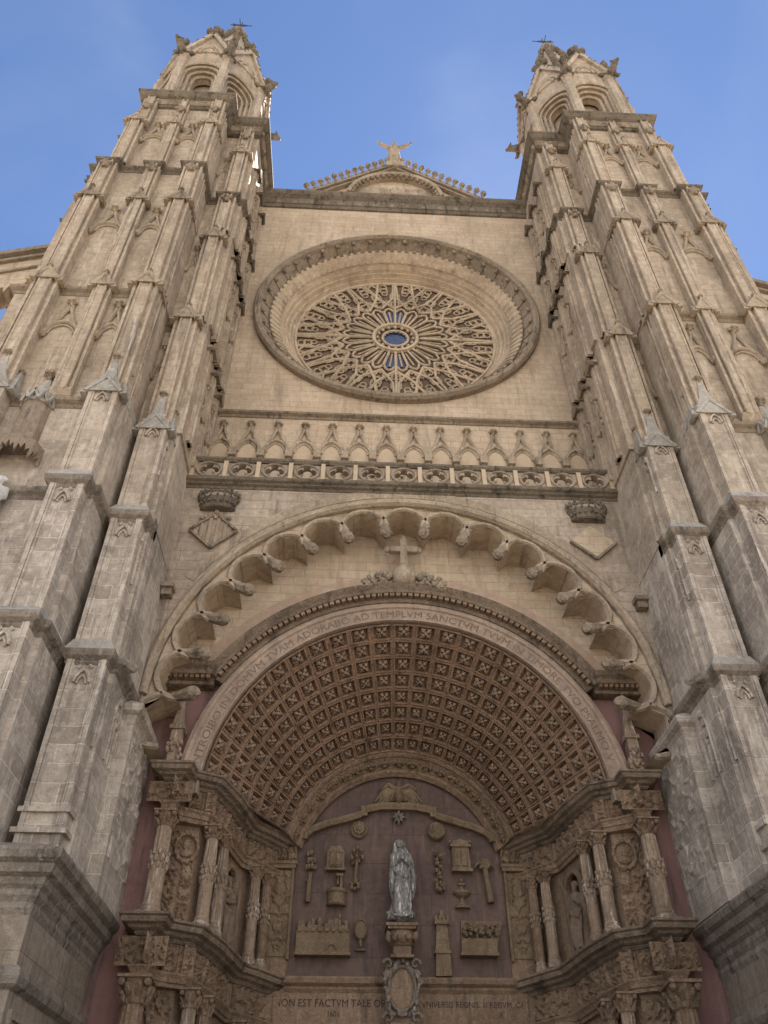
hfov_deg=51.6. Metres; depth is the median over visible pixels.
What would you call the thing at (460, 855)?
tabernacle relief
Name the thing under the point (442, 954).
tower relief
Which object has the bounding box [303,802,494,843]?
ribbon relief
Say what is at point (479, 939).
garden relief
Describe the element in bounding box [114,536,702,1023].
church portal
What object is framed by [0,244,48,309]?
flying buttress
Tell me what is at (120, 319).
bell tower
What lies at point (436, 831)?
moon relief
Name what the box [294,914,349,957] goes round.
city relief
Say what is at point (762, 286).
flying buttress
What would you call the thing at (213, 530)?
coat of arms
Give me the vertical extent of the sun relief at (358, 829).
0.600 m
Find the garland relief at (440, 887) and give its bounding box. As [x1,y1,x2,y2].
[433,851,445,892]
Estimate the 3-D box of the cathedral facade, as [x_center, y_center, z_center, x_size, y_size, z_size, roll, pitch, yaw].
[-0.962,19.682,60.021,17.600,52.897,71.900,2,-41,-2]
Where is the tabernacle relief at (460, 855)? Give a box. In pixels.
[448,839,472,873]
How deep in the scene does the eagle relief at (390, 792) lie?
28.26 m
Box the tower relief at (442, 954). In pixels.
[434,910,451,976]
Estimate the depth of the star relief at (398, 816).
27.76 m
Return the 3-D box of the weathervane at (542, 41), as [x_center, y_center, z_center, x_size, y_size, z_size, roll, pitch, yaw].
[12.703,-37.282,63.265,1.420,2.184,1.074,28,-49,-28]
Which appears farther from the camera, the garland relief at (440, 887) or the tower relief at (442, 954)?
the garland relief at (440, 887)
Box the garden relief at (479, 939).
[459,921,501,958]
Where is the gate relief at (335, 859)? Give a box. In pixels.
[325,846,344,872]
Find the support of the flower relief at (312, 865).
attached to the church portal
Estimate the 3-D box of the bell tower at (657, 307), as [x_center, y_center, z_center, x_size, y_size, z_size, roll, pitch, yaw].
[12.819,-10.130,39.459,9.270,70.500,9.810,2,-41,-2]
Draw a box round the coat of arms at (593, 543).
[565,498,617,559]
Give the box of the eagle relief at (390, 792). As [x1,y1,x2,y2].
[374,778,422,803]
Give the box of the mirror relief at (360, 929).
[354,919,366,951]
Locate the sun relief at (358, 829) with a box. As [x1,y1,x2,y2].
[350,821,367,838]
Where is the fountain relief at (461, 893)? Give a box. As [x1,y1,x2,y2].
[453,878,470,908]
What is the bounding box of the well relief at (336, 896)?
[326,873,346,906]
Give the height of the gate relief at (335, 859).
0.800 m
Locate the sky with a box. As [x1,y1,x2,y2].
[0,0,767,319]
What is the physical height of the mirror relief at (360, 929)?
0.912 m
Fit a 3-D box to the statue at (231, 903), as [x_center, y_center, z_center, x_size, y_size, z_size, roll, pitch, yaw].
[-4.739,12.113,23.901,0.653,2.276,0.658,2,-41,-2]
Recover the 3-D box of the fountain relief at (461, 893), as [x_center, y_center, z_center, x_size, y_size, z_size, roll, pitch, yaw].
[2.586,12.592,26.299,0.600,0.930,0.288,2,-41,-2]
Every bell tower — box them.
[0,25,280,1023]
[505,43,767,1023]
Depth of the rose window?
42.75 m
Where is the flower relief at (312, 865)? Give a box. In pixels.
[305,850,316,902]
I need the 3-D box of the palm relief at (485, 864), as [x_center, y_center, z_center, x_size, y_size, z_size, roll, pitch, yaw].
[3.391,12.305,26.555,0.700,1.402,0.363,16,-44,-18]
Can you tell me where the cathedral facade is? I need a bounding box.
[82,157,730,1023]
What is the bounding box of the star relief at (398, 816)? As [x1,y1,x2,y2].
[390,810,406,826]
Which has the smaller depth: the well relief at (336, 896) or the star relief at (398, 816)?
the well relief at (336, 896)
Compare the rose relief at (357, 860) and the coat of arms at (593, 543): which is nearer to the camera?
the rose relief at (357, 860)
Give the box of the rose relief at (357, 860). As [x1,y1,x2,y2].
[349,845,363,891]
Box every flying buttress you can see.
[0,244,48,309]
[752,278,767,301]
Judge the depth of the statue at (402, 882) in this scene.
25.79 m
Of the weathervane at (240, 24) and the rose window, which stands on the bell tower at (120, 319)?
the weathervane at (240, 24)
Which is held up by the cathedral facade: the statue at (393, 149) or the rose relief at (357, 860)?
the statue at (393, 149)
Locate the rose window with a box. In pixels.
[253,235,540,403]
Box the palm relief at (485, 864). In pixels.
[473,858,494,903]
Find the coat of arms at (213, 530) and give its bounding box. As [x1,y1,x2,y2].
[188,486,240,548]
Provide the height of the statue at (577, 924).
2.276 m
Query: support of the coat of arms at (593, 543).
attached to the cathedral facade
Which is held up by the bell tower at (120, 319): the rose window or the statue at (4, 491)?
the statue at (4, 491)
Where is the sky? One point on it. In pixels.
(442, 77)
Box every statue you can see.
[0,475,9,501]
[221,875,239,945]
[376,141,412,168]
[386,839,415,921]
[561,881,587,952]
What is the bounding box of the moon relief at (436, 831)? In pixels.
[427,822,444,841]
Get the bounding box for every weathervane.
[230,22,249,26]
[532,35,550,43]

